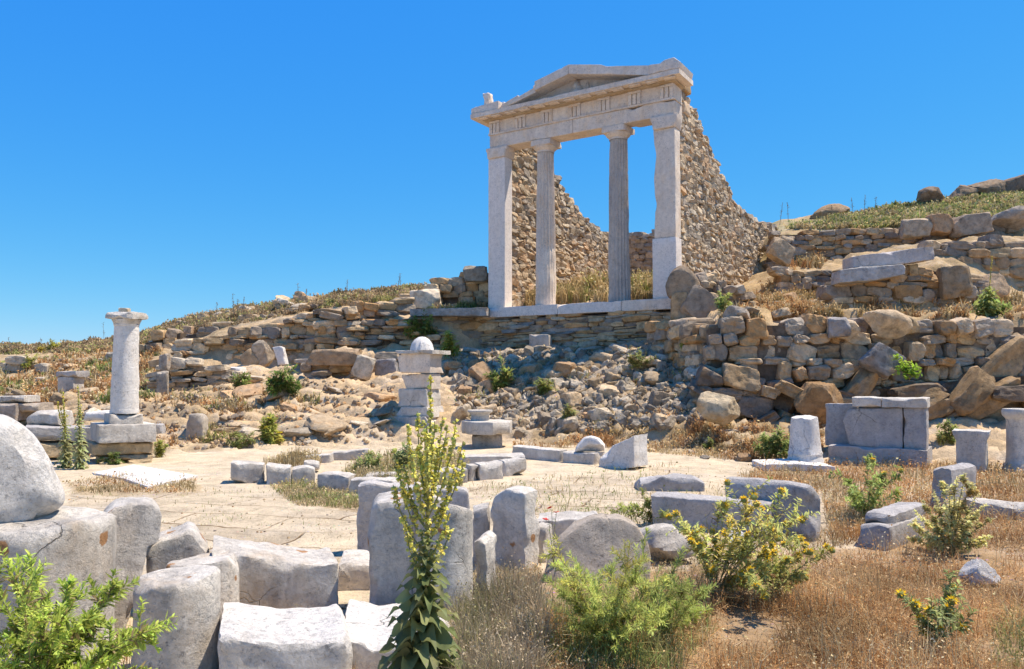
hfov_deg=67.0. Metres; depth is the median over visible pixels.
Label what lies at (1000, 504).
slab
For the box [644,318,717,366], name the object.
rubble wall
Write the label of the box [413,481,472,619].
stone block
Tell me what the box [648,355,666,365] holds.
loose stone
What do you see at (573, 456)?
kerb slab
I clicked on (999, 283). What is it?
boulder
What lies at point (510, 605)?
dry grass
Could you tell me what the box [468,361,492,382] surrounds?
loose stone
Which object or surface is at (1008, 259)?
terrace wall
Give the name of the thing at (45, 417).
marble fragment
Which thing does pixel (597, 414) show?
loose stone
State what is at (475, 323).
platform wall
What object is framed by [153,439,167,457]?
shrub
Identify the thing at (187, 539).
drum fragment
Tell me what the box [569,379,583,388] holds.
loose stone
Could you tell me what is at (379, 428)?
loose stone
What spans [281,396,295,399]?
loose stone
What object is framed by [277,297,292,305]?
loose stone
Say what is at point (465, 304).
dry grass
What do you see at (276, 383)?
shrub
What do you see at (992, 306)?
shrub
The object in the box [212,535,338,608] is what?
block
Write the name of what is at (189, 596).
stone block
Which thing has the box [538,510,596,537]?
flat block
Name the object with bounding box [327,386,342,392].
loose stone
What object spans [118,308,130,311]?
stone
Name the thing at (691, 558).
dry grass
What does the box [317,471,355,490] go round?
kerb block
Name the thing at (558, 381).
loose stone
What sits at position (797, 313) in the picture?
dry grass
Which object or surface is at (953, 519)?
pale shrub
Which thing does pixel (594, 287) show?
dry grass
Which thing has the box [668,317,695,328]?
stone block
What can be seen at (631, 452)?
tapered block
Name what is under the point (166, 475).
paving slab
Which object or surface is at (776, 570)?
thistle
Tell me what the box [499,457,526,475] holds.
kerb block
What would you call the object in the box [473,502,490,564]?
short block
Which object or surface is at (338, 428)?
loose stone
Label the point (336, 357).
stone block
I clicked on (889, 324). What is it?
boulder
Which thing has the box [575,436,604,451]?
rounded stone
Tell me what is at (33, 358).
shrub
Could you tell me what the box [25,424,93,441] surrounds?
plinth block
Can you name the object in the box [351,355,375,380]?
stone block
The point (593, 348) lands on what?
loose stone
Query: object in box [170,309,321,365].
hillside wall
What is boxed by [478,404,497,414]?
loose stone
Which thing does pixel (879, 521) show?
stepped block
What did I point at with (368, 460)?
shrub
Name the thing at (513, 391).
loose stone
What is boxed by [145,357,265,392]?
wall
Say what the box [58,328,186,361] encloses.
rubble wall
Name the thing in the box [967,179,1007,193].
boulder
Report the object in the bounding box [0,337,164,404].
dry grass
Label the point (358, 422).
loose stone
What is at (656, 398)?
loose stone
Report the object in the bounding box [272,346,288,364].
leaning slab
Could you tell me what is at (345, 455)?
kerb block
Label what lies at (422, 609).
flowering stalk
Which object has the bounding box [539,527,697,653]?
feathery weed
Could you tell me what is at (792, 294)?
loose stone
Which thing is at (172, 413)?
loose stone
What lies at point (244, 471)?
kerb block
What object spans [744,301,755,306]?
loose stone
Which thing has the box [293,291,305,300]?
loose stone
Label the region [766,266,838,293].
wall
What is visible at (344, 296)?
dry grass
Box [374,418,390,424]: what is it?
loose stone
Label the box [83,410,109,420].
marble fragment
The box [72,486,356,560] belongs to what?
dry grass
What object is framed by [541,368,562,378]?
loose stone
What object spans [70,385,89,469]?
leafy stalk
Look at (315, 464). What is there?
kerb block
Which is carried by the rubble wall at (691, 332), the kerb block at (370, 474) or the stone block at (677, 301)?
the stone block at (677, 301)
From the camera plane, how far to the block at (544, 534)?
6.35 m
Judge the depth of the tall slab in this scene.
6.83 m
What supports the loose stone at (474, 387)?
on the ground at (210, 467)
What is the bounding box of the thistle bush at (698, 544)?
[665,475,830,597]
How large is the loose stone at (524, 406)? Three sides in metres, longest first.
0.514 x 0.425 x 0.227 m
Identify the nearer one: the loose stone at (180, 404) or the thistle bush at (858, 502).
the thistle bush at (858, 502)
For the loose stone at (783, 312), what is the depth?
18.03 m
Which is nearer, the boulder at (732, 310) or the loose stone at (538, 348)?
the boulder at (732, 310)
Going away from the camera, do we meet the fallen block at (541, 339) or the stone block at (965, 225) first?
the fallen block at (541, 339)
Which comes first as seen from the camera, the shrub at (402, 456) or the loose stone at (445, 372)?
the shrub at (402, 456)
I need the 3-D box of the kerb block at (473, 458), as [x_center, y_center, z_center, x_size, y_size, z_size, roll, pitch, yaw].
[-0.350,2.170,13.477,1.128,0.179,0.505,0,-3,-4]
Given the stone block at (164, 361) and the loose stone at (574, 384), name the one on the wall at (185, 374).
the stone block at (164, 361)
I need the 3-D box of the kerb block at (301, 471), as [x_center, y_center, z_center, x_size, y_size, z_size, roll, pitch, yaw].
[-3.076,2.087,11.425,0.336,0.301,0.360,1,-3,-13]
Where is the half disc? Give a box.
[543,513,650,583]
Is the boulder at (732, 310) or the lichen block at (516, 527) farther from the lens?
the boulder at (732, 310)
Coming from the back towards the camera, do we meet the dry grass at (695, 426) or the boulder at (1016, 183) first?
the boulder at (1016, 183)
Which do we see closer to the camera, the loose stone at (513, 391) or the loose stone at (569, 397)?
the loose stone at (569, 397)
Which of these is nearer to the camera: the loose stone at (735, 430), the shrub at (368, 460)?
the shrub at (368, 460)
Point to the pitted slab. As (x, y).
(678, 481)
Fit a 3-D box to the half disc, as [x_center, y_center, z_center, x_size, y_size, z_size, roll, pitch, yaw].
[0.627,1.664,5.866,0.834,0.556,0.381,0,-3,0]
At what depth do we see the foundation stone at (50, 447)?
14.13 m
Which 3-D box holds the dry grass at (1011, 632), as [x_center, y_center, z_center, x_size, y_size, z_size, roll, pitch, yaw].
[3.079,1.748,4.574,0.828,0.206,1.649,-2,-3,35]
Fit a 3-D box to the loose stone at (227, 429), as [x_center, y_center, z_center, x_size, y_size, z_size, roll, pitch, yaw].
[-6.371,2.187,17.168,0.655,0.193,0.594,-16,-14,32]
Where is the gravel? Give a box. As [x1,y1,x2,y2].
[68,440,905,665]
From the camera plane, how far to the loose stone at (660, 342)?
19.85 m
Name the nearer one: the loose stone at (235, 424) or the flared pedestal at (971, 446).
the flared pedestal at (971, 446)
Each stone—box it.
[4,392,14,395]
[11,389,25,395]
[38,440,89,457]
[49,392,70,404]
[78,387,99,393]
[83,407,101,414]
[86,441,153,455]
[94,458,122,464]
[95,453,152,460]
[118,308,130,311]
[124,459,151,463]
[166,411,176,415]
[176,402,187,407]
[198,314,208,319]
[211,427,241,435]
[219,416,226,420]
[220,390,233,398]
[227,421,243,426]
[231,411,245,419]
[232,383,262,398]
[238,427,260,436]
[247,395,263,402]
[265,391,283,401]
[276,295,289,299]
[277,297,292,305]
[280,402,300,411]
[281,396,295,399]
[283,427,315,437]
[290,303,306,307]
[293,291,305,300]
[297,295,314,302]
[304,413,347,432]
[323,424,343,436]
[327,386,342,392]
[328,431,345,435]
[350,420,367,424]
[364,392,396,401]
[372,425,382,431]
[373,406,394,416]
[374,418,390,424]
[410,337,433,351]
[437,370,447,375]
[443,361,461,370]
[452,404,471,419]
[455,373,466,382]
[457,384,471,394]
[462,347,484,352]
[466,359,481,367]
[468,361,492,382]
[468,385,477,392]
[468,396,476,400]
[470,351,477,356]
[477,379,492,392]
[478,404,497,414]
[492,361,500,366]
[504,388,519,395]
[505,354,521,363]
[516,402,532,410]
[519,363,542,373]
[532,375,547,382]
[533,345,552,351]
[537,411,550,426]
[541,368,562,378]
[549,377,564,388]
[553,361,575,377]
[556,416,577,431]
[560,392,581,406]
[562,381,569,389]
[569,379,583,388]
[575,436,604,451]
[576,359,585,365]
[580,340,597,347]
[581,404,603,413]
[581,412,589,418]
[585,346,603,350]
[587,377,600,386]
[587,407,613,422]
[589,352,612,362]
[598,384,619,396]
[604,372,621,381]
[608,343,628,353]
[618,396,632,406]
[626,404,638,412]
[640,356,654,367]
[642,371,666,385]
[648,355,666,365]
[648,391,674,405]
[650,413,668,426]
[653,340,663,351]
[655,353,667,359]
[675,401,686,410]
[676,414,688,422]
[682,366,696,379]
[700,455,709,458]
[719,429,737,432]
[737,453,751,461]
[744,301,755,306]
[745,306,759,313]
[771,307,791,318]
[783,292,796,299]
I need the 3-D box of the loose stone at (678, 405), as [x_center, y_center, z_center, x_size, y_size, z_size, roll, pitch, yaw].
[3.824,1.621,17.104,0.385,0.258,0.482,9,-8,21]
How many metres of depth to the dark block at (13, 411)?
16.46 m
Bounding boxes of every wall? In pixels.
[0,356,77,372]
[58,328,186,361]
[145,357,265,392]
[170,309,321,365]
[182,304,318,338]
[294,352,459,378]
[313,298,415,349]
[337,318,460,350]
[399,272,487,307]
[428,317,483,345]
[474,310,670,348]
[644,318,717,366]
[695,271,759,305]
[702,313,1023,389]
[761,227,922,269]
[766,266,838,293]
[816,264,996,309]
[917,234,1023,286]
[923,224,1023,240]
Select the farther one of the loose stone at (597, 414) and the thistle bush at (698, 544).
the loose stone at (597, 414)
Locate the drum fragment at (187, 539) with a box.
[146,521,208,572]
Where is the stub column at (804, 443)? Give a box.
[787,415,823,462]
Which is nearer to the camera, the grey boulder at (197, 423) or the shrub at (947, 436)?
the shrub at (947, 436)
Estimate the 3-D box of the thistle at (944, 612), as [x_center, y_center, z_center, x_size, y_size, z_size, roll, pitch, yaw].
[2.410,1.585,4.373,0.438,0.464,0.508,-1,-3,25]
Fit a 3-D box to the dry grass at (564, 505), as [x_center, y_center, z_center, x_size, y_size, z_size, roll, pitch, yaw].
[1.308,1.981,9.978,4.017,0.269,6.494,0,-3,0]
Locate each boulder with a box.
[0,414,64,522]
[186,413,208,439]
[251,340,274,366]
[665,265,700,298]
[696,391,739,425]
[723,305,750,320]
[793,381,842,423]
[809,204,849,218]
[858,342,905,378]
[862,309,912,338]
[916,186,943,202]
[948,185,978,198]
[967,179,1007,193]
[982,273,1010,297]
[991,205,1023,228]
[1004,174,1023,191]
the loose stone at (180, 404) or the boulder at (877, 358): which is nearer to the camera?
the boulder at (877, 358)
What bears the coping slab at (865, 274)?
on the exedra wall at (919, 284)
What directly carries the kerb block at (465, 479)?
on the ground at (210, 467)
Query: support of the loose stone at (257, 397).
on the ground at (210, 467)
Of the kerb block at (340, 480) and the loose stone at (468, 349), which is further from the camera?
the loose stone at (468, 349)
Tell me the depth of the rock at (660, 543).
6.26 m
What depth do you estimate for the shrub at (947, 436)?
14.66 m
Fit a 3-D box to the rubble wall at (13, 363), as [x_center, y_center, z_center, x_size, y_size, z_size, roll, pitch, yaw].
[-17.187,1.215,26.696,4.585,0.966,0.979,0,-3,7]
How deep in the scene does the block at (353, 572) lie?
5.69 m
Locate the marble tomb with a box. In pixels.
[825,396,932,467]
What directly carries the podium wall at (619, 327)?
on the ground at (210, 467)
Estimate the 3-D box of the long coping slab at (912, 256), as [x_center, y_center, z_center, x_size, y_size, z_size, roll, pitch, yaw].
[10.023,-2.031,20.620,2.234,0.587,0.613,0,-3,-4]
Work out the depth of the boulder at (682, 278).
19.83 m
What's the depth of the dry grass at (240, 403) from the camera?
18.55 m
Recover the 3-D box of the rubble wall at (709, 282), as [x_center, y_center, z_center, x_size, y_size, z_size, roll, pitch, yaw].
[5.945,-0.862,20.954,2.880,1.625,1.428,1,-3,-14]
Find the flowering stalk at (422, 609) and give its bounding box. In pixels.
[377,375,466,668]
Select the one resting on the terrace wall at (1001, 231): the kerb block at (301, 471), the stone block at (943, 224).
the stone block at (943, 224)
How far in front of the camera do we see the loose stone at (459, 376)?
20.30 m
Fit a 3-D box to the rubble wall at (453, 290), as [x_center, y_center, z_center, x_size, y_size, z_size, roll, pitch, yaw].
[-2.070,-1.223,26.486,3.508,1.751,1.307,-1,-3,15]
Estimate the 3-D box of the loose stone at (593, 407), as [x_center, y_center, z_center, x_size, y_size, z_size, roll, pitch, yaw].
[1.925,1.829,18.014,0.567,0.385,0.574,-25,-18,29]
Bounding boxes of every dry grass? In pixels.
[0,282,426,354]
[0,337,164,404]
[62,471,201,492]
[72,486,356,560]
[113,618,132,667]
[149,377,321,445]
[261,441,323,466]
[269,475,358,507]
[340,445,469,486]
[424,299,484,308]
[426,546,594,668]
[453,509,1023,668]
[469,461,843,549]
[473,557,546,587]
[512,407,827,460]
[521,267,652,305]
[650,525,834,585]
[719,261,1023,320]
[735,452,1023,547]
[750,286,848,319]
[783,189,1023,229]
[790,243,833,268]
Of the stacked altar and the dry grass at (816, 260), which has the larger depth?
the dry grass at (816, 260)
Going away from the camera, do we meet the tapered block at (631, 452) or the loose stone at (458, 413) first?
the tapered block at (631, 452)
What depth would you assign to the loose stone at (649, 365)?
19.18 m
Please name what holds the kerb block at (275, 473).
on the ground at (210, 467)
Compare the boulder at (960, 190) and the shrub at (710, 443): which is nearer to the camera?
the shrub at (710, 443)
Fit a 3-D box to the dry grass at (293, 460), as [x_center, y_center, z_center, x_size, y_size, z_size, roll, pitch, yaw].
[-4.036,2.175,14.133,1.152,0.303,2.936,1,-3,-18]
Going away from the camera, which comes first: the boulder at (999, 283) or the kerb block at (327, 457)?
the kerb block at (327, 457)
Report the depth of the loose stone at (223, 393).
19.28 m
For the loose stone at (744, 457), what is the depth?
13.85 m
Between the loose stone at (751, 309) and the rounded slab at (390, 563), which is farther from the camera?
the loose stone at (751, 309)
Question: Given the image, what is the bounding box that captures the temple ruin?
[470,57,778,317]
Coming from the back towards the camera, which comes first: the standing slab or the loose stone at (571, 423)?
the loose stone at (571, 423)
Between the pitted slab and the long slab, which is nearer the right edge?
the long slab
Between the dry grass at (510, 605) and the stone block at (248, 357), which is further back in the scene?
the stone block at (248, 357)
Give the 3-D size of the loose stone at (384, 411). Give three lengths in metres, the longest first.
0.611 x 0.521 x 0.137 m
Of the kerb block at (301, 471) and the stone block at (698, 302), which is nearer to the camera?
the kerb block at (301, 471)
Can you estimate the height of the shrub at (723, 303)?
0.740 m
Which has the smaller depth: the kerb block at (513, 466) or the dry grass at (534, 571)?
the dry grass at (534, 571)
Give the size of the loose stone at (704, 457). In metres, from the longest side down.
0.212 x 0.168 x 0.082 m
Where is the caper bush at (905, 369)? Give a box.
[892,353,921,380]
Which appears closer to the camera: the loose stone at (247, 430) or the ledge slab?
the loose stone at (247, 430)
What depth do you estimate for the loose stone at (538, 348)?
22.07 m
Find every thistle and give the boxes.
[740,545,834,604]
[895,569,978,651]
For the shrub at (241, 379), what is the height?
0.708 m
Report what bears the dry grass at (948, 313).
on the ground at (210, 467)
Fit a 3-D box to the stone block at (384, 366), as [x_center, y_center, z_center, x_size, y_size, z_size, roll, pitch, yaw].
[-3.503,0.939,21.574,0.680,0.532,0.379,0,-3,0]
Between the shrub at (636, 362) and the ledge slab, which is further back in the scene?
the ledge slab
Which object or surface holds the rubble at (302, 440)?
on the ground at (210, 467)
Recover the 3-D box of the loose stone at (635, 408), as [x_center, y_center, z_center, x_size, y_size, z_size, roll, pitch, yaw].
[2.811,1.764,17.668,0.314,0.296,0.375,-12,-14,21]
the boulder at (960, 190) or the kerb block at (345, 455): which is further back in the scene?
the boulder at (960, 190)
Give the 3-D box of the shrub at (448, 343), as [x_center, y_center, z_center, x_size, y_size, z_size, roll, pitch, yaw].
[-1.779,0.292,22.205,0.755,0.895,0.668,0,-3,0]
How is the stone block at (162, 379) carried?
on the ground at (210, 467)
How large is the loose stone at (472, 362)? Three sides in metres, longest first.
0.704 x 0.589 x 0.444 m
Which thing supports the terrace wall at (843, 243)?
on the ground at (210, 467)
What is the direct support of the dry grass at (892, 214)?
on the ground at (210, 467)
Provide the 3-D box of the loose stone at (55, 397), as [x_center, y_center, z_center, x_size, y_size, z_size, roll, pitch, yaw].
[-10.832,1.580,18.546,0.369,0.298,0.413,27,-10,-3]
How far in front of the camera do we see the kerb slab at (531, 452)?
13.69 m
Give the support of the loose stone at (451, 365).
on the ground at (210, 467)
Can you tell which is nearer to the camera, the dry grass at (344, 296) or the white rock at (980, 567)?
the white rock at (980, 567)
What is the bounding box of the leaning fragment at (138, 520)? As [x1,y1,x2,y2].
[104,497,161,633]
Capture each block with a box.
[0,402,35,420]
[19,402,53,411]
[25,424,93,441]
[90,421,155,443]
[156,371,168,394]
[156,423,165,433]
[159,353,170,369]
[183,326,193,333]
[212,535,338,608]
[217,602,352,668]
[231,460,264,482]
[240,348,258,365]
[266,462,291,484]
[291,465,314,483]
[304,460,319,469]
[305,453,333,462]
[306,349,362,365]
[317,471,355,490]
[332,448,368,459]
[338,549,369,590]
[349,476,402,492]
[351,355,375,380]
[363,472,396,476]
[375,359,398,375]
[410,289,440,308]
[431,467,467,484]
[459,453,524,463]
[463,265,487,282]
[466,464,477,481]
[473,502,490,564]
[474,460,502,479]
[490,485,539,571]
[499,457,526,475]
[529,334,551,346]
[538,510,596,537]
[538,522,552,562]
[599,434,647,468]
[651,492,772,539]
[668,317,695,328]
[670,292,687,319]
[680,285,720,317]
[766,236,794,266]
[828,317,850,337]
[858,502,925,550]
[900,218,932,239]
[925,213,953,235]
[936,265,972,299]
[949,212,993,238]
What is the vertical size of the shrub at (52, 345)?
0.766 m
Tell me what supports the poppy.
on the ground at (210, 467)
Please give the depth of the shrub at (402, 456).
12.54 m
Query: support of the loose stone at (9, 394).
on the ground at (210, 467)
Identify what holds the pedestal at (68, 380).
on the ground at (210, 467)
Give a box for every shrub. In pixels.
[0,547,178,668]
[21,352,37,368]
[36,338,59,352]
[96,451,125,464]
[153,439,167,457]
[226,431,256,448]
[228,372,253,388]
[264,364,301,398]
[351,450,383,471]
[388,440,416,471]
[402,308,439,339]
[438,330,461,358]
[483,355,515,391]
[533,377,557,394]
[558,403,579,418]
[627,347,658,368]
[702,437,714,450]
[712,290,732,312]
[751,426,789,458]
[906,472,994,556]
[935,418,958,445]
[970,294,1013,316]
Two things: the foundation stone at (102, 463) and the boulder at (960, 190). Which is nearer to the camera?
the foundation stone at (102, 463)
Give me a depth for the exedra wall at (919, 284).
20.57 m
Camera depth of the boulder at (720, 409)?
15.72 m
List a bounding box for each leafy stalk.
[54,391,75,468]
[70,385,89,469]
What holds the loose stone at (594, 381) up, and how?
on the ground at (210, 467)
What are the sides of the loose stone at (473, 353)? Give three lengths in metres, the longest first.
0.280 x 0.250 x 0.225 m
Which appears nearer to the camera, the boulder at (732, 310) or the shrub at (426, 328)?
the boulder at (732, 310)
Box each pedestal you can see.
[56,371,89,392]
[461,409,511,447]
[952,429,990,472]
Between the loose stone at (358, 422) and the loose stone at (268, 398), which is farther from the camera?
the loose stone at (268, 398)
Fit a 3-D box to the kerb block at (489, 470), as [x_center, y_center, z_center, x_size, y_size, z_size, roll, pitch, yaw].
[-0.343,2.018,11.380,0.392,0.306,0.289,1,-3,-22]
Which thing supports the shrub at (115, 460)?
on the ground at (210, 467)
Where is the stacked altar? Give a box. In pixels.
[394,350,450,426]
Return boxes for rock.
[640,523,694,559]
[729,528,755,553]
[958,558,1000,585]
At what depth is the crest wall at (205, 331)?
27.13 m
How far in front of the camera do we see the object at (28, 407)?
16.59 m
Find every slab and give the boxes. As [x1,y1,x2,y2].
[92,464,164,478]
[123,470,197,488]
[229,367,245,372]
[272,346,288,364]
[345,599,450,668]
[356,479,469,550]
[367,491,413,605]
[410,307,489,317]
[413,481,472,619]
[474,530,497,601]
[512,445,566,461]
[563,450,604,464]
[634,473,704,490]
[725,477,820,541]
[752,458,834,471]
[831,264,904,284]
[842,247,933,269]
[930,463,976,511]
[963,498,1023,519]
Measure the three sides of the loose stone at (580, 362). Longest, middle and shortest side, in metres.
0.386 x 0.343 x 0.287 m
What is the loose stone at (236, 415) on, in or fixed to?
on the ground at (210, 467)
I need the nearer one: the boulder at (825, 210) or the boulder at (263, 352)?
the boulder at (263, 352)
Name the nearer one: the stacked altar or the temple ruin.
the stacked altar
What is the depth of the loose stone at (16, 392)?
19.09 m
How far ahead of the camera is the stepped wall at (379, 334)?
23.55 m
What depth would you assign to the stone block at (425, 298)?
25.02 m
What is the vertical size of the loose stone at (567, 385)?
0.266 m
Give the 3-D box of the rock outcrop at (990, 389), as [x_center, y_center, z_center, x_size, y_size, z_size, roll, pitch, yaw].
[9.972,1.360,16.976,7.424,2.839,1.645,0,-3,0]
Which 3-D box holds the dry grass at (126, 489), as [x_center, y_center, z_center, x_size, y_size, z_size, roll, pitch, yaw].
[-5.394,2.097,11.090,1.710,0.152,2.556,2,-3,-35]
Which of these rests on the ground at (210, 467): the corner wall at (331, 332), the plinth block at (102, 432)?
the corner wall at (331, 332)
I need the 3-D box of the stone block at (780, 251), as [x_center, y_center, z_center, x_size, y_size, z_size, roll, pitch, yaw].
[8.410,-2.607,24.362,0.885,0.954,0.473,1,-3,-15]
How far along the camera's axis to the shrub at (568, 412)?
17.40 m
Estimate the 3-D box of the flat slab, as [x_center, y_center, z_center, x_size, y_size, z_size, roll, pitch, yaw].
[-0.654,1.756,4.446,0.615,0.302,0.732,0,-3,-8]
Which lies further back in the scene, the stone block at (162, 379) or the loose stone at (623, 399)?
the stone block at (162, 379)
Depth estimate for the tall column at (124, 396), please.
13.86 m
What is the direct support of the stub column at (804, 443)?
on the foot slab
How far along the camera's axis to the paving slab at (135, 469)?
12.33 m
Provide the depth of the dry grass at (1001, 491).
10.54 m
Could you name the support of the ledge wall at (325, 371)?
on the ground at (210, 467)
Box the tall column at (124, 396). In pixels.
[104,312,147,424]
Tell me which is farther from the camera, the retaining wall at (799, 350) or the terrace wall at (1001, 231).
the terrace wall at (1001, 231)
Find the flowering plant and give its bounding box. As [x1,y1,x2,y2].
[252,411,285,445]
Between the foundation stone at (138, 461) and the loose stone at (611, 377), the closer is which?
the foundation stone at (138, 461)
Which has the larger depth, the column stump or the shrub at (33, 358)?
the shrub at (33, 358)
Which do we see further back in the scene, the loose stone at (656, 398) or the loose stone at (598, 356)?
the loose stone at (598, 356)
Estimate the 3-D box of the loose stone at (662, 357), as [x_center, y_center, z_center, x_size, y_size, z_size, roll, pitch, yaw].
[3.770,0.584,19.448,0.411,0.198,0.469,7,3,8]
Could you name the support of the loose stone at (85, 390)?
on the ground at (210, 467)
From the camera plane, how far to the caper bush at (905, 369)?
16.20 m
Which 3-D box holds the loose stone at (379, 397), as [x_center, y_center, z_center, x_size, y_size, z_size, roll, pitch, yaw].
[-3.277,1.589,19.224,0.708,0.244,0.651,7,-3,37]
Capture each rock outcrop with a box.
[688,363,854,422]
[839,332,1023,422]
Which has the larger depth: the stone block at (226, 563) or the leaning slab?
the leaning slab
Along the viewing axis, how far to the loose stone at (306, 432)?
16.94 m
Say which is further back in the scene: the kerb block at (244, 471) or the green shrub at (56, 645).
the kerb block at (244, 471)
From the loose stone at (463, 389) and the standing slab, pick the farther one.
the loose stone at (463, 389)
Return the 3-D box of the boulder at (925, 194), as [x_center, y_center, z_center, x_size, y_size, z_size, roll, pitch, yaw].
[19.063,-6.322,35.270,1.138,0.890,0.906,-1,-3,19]
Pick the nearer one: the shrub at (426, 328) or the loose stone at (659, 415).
the loose stone at (659, 415)
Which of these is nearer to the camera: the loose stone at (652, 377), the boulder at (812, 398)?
the boulder at (812, 398)
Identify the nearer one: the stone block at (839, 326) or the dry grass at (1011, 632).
the dry grass at (1011, 632)
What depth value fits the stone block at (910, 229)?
26.19 m
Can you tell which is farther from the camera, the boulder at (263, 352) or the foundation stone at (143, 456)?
the boulder at (263, 352)
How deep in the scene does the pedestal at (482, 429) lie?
16.09 m
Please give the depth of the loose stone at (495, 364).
21.49 m
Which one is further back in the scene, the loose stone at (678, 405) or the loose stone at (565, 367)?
the loose stone at (565, 367)
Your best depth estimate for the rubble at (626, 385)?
18.52 m
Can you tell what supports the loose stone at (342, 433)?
on the ground at (210, 467)
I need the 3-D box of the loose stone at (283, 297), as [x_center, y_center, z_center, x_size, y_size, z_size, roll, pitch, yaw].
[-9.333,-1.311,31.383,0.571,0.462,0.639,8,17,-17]
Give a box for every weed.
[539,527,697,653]
[610,487,670,523]
[634,573,717,638]
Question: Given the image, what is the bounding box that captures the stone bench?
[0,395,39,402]
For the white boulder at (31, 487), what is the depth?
4.19 m
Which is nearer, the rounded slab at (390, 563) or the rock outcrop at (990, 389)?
the rounded slab at (390, 563)
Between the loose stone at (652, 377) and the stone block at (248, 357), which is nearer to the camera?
the loose stone at (652, 377)
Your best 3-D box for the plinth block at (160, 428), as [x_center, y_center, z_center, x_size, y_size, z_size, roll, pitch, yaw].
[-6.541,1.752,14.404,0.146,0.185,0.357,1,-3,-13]
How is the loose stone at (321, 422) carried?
on the ground at (210, 467)
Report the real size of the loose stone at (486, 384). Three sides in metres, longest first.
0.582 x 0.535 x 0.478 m
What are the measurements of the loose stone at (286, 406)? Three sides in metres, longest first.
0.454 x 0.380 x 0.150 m
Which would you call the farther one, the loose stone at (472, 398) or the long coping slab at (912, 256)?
the long coping slab at (912, 256)
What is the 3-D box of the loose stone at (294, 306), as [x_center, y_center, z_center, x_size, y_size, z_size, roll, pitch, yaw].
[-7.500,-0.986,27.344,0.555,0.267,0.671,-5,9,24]
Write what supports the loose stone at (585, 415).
on the ground at (210, 467)
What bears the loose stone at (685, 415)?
on the ground at (210, 467)
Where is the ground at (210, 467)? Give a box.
[0,215,1023,668]
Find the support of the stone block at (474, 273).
on the rubble wall at (453, 290)
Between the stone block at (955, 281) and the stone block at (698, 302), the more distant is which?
the stone block at (955, 281)
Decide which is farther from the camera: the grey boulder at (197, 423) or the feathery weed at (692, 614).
the grey boulder at (197, 423)
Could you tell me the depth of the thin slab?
5.24 m
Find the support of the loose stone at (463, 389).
on the ground at (210, 467)
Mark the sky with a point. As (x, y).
(163, 160)
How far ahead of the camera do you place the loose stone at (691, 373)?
17.91 m
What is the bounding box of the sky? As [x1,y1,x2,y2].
[0,0,1023,343]
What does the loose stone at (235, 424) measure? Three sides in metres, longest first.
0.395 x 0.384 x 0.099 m
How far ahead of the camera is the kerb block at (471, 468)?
11.16 m
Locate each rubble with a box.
[0,368,395,449]
[447,343,708,437]
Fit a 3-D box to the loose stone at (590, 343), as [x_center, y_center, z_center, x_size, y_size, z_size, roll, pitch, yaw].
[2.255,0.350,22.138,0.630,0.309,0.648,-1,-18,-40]
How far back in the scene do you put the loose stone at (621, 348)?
20.42 m
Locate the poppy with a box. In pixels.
[542,506,558,567]
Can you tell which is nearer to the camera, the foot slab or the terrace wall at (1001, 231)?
the foot slab
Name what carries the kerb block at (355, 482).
on the ground at (210, 467)
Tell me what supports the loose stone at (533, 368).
on the ground at (210, 467)
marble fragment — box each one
[26,409,73,425]
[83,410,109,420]
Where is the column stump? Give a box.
[1001,408,1023,472]
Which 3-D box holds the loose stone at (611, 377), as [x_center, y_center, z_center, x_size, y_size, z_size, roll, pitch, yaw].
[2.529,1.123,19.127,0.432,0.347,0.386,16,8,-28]
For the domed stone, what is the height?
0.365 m
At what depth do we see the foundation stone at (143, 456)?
13.87 m
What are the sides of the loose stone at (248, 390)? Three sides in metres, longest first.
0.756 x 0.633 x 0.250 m
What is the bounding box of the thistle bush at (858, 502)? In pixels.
[828,453,903,516]
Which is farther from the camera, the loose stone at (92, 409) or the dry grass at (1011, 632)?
the loose stone at (92, 409)
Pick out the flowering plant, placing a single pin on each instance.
(270, 432)
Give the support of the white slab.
on the wall at (185, 374)
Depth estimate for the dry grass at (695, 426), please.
15.87 m
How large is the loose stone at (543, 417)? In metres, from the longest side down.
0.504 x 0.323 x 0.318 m
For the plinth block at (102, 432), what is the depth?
13.74 m
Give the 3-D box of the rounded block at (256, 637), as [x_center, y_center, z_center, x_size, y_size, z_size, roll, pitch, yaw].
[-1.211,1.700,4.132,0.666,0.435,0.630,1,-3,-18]
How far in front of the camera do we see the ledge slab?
23.83 m
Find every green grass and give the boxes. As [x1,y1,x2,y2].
[527,564,733,668]
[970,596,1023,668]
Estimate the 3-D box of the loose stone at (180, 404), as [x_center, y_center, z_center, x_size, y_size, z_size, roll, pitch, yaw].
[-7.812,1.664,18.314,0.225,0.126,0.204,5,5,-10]

